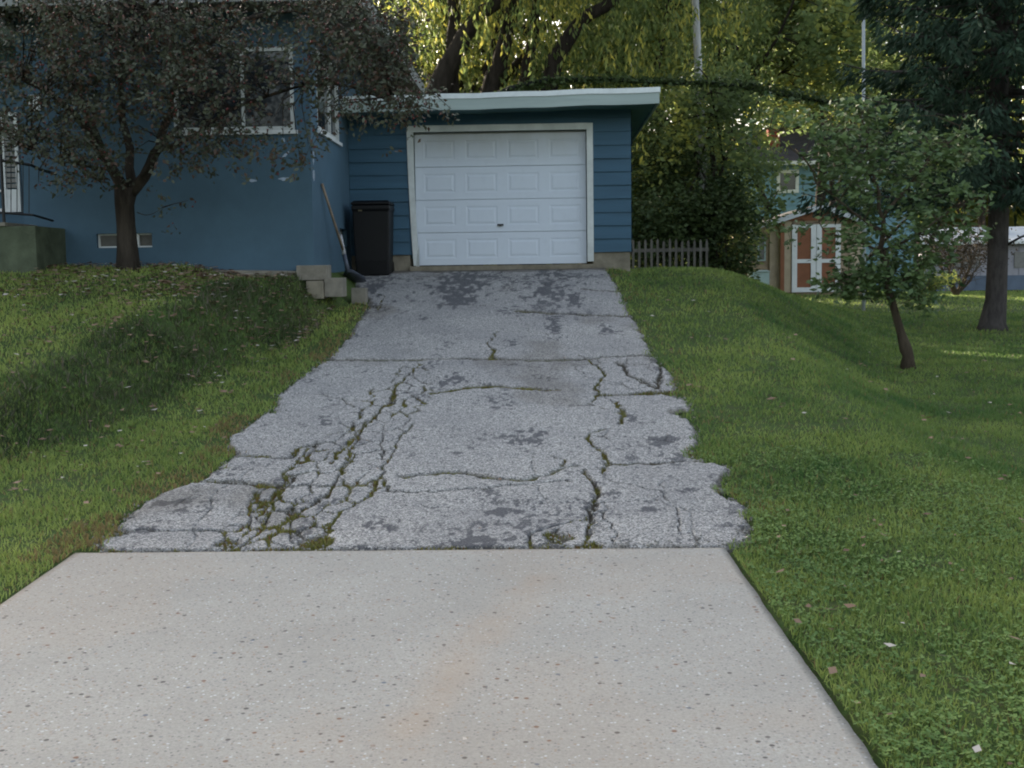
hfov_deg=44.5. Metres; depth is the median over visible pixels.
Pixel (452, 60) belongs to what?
willow tree
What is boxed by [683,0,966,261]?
tree
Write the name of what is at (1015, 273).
pale building
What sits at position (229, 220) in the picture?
blue house
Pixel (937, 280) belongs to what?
shrub
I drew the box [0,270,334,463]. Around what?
bank grass
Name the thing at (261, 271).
wall ledge
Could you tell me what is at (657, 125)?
shrub
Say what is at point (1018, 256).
window
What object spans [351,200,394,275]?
wheeled bin
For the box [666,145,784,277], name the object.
shrub
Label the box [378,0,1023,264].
sky
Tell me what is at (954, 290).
bare shrub
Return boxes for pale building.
[919,226,1023,290]
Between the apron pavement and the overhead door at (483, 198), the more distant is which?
the overhead door at (483, 198)
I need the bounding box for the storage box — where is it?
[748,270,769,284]
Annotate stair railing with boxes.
[0,117,56,221]
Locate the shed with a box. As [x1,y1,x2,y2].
[732,204,862,294]
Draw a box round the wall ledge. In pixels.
[209,269,295,276]
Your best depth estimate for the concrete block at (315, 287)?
16.48 m
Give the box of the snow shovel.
[321,183,366,282]
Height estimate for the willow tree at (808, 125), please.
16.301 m
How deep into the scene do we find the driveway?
10.03 m
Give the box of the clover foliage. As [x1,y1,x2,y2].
[680,445,1023,767]
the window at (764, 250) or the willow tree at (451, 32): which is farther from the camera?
the window at (764, 250)
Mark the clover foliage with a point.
(927, 731)
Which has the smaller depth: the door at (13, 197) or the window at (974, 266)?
the door at (13, 197)
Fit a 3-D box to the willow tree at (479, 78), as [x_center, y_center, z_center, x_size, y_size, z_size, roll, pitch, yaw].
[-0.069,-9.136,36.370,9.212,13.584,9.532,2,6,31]
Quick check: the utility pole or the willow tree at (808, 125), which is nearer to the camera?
the utility pole
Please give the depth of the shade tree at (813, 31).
39.79 m
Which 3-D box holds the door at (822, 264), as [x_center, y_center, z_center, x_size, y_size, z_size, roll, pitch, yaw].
[9.998,-3.978,39.493,0.755,2.127,0.058,-1,5,2]
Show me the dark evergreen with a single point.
(916, 96)
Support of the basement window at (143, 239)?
in the blue house at (229, 220)
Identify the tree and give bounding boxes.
[0,0,459,269]
[373,0,672,265]
[375,0,498,91]
[382,0,647,264]
[422,0,733,263]
[539,0,790,267]
[568,0,889,269]
[631,51,802,270]
[663,1,883,129]
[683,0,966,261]
[736,88,1001,369]
[753,27,953,222]
[795,0,1023,330]
[891,40,1023,226]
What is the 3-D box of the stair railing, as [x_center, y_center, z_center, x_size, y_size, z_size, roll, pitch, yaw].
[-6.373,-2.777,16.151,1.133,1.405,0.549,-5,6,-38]
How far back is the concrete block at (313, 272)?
16.54 m
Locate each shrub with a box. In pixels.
[630,102,691,267]
[630,183,703,267]
[631,110,762,266]
[635,69,791,263]
[659,103,763,274]
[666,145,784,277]
[718,234,760,280]
[889,214,1022,294]
[903,269,963,295]
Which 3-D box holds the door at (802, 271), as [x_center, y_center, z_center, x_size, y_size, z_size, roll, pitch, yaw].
[9.227,-3.969,39.513,0.755,2.127,0.058,-1,5,2]
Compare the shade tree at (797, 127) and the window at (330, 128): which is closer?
the window at (330, 128)
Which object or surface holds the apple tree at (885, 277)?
on the lawn at (760, 426)
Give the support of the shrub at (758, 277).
on the lawn at (760, 426)
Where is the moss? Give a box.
[108,301,675,552]
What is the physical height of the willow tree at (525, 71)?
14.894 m
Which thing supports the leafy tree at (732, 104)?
on the lawn at (760, 426)
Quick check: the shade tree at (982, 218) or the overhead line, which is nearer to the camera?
the overhead line
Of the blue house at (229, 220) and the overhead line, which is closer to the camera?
the blue house at (229, 220)
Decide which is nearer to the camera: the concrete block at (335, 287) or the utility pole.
the concrete block at (335, 287)
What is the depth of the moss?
8.36 m
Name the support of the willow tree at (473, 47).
on the lawn at (760, 426)
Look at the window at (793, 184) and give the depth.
54.09 m
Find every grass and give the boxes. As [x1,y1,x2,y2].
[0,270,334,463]
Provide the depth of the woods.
91.98 m
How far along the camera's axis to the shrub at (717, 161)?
34.20 m
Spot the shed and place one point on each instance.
(791, 269)
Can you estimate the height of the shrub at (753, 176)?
6.851 m
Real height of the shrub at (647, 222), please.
2.499 m
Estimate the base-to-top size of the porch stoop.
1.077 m
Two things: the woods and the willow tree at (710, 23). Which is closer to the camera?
the willow tree at (710, 23)
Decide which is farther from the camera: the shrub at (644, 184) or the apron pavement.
the shrub at (644, 184)
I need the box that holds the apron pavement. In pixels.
[0,548,877,767]
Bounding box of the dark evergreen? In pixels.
[790,0,1022,272]
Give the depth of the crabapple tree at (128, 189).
14.49 m
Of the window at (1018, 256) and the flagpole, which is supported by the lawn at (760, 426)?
the flagpole
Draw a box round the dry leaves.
[151,357,613,739]
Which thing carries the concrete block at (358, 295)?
on the lawn at (760, 426)
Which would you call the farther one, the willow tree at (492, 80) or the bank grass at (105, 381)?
the willow tree at (492, 80)
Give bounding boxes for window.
[98,233,151,247]
[172,47,297,135]
[315,42,342,146]
[757,236,765,260]
[777,170,798,192]
[951,252,980,268]
[1014,252,1023,267]
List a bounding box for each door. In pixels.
[0,112,21,211]
[414,130,586,264]
[792,224,815,291]
[816,224,840,291]
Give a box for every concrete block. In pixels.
[296,265,330,279]
[306,281,326,298]
[324,278,346,296]
[351,288,367,304]
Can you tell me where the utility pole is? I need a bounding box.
[678,0,707,261]
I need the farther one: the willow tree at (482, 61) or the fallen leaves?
the willow tree at (482, 61)
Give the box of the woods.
[487,99,1023,266]
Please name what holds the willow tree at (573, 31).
on the lawn at (760, 426)
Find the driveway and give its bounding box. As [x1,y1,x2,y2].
[92,268,750,553]
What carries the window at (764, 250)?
in the shed
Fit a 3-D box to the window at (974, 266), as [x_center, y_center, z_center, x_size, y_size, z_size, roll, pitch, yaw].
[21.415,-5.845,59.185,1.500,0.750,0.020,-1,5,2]
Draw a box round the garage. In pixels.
[340,87,659,271]
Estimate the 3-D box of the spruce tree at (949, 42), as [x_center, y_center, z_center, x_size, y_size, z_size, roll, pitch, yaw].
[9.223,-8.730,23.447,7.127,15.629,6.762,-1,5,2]
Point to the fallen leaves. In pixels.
(216, 276)
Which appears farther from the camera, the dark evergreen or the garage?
the dark evergreen
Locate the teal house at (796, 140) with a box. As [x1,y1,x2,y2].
[726,128,924,290]
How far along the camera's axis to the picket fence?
28.77 m
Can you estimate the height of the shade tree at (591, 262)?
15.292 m
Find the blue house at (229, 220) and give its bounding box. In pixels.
[0,0,424,272]
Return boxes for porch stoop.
[0,222,66,272]
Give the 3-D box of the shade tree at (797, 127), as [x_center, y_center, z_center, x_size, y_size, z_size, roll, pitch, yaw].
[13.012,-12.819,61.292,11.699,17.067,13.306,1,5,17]
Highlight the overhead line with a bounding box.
[494,68,971,109]
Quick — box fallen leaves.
[0,260,1023,764]
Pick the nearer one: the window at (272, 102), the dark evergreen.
the window at (272, 102)
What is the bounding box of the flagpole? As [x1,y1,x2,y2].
[862,18,865,310]
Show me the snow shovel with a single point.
(353, 276)
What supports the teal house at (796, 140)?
on the lawn at (760, 426)
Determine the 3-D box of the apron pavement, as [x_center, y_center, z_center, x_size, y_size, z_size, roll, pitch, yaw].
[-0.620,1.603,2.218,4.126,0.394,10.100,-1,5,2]
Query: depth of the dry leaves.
7.63 m
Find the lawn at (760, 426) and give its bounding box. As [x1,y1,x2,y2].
[0,266,1023,767]
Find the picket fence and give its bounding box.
[632,239,708,268]

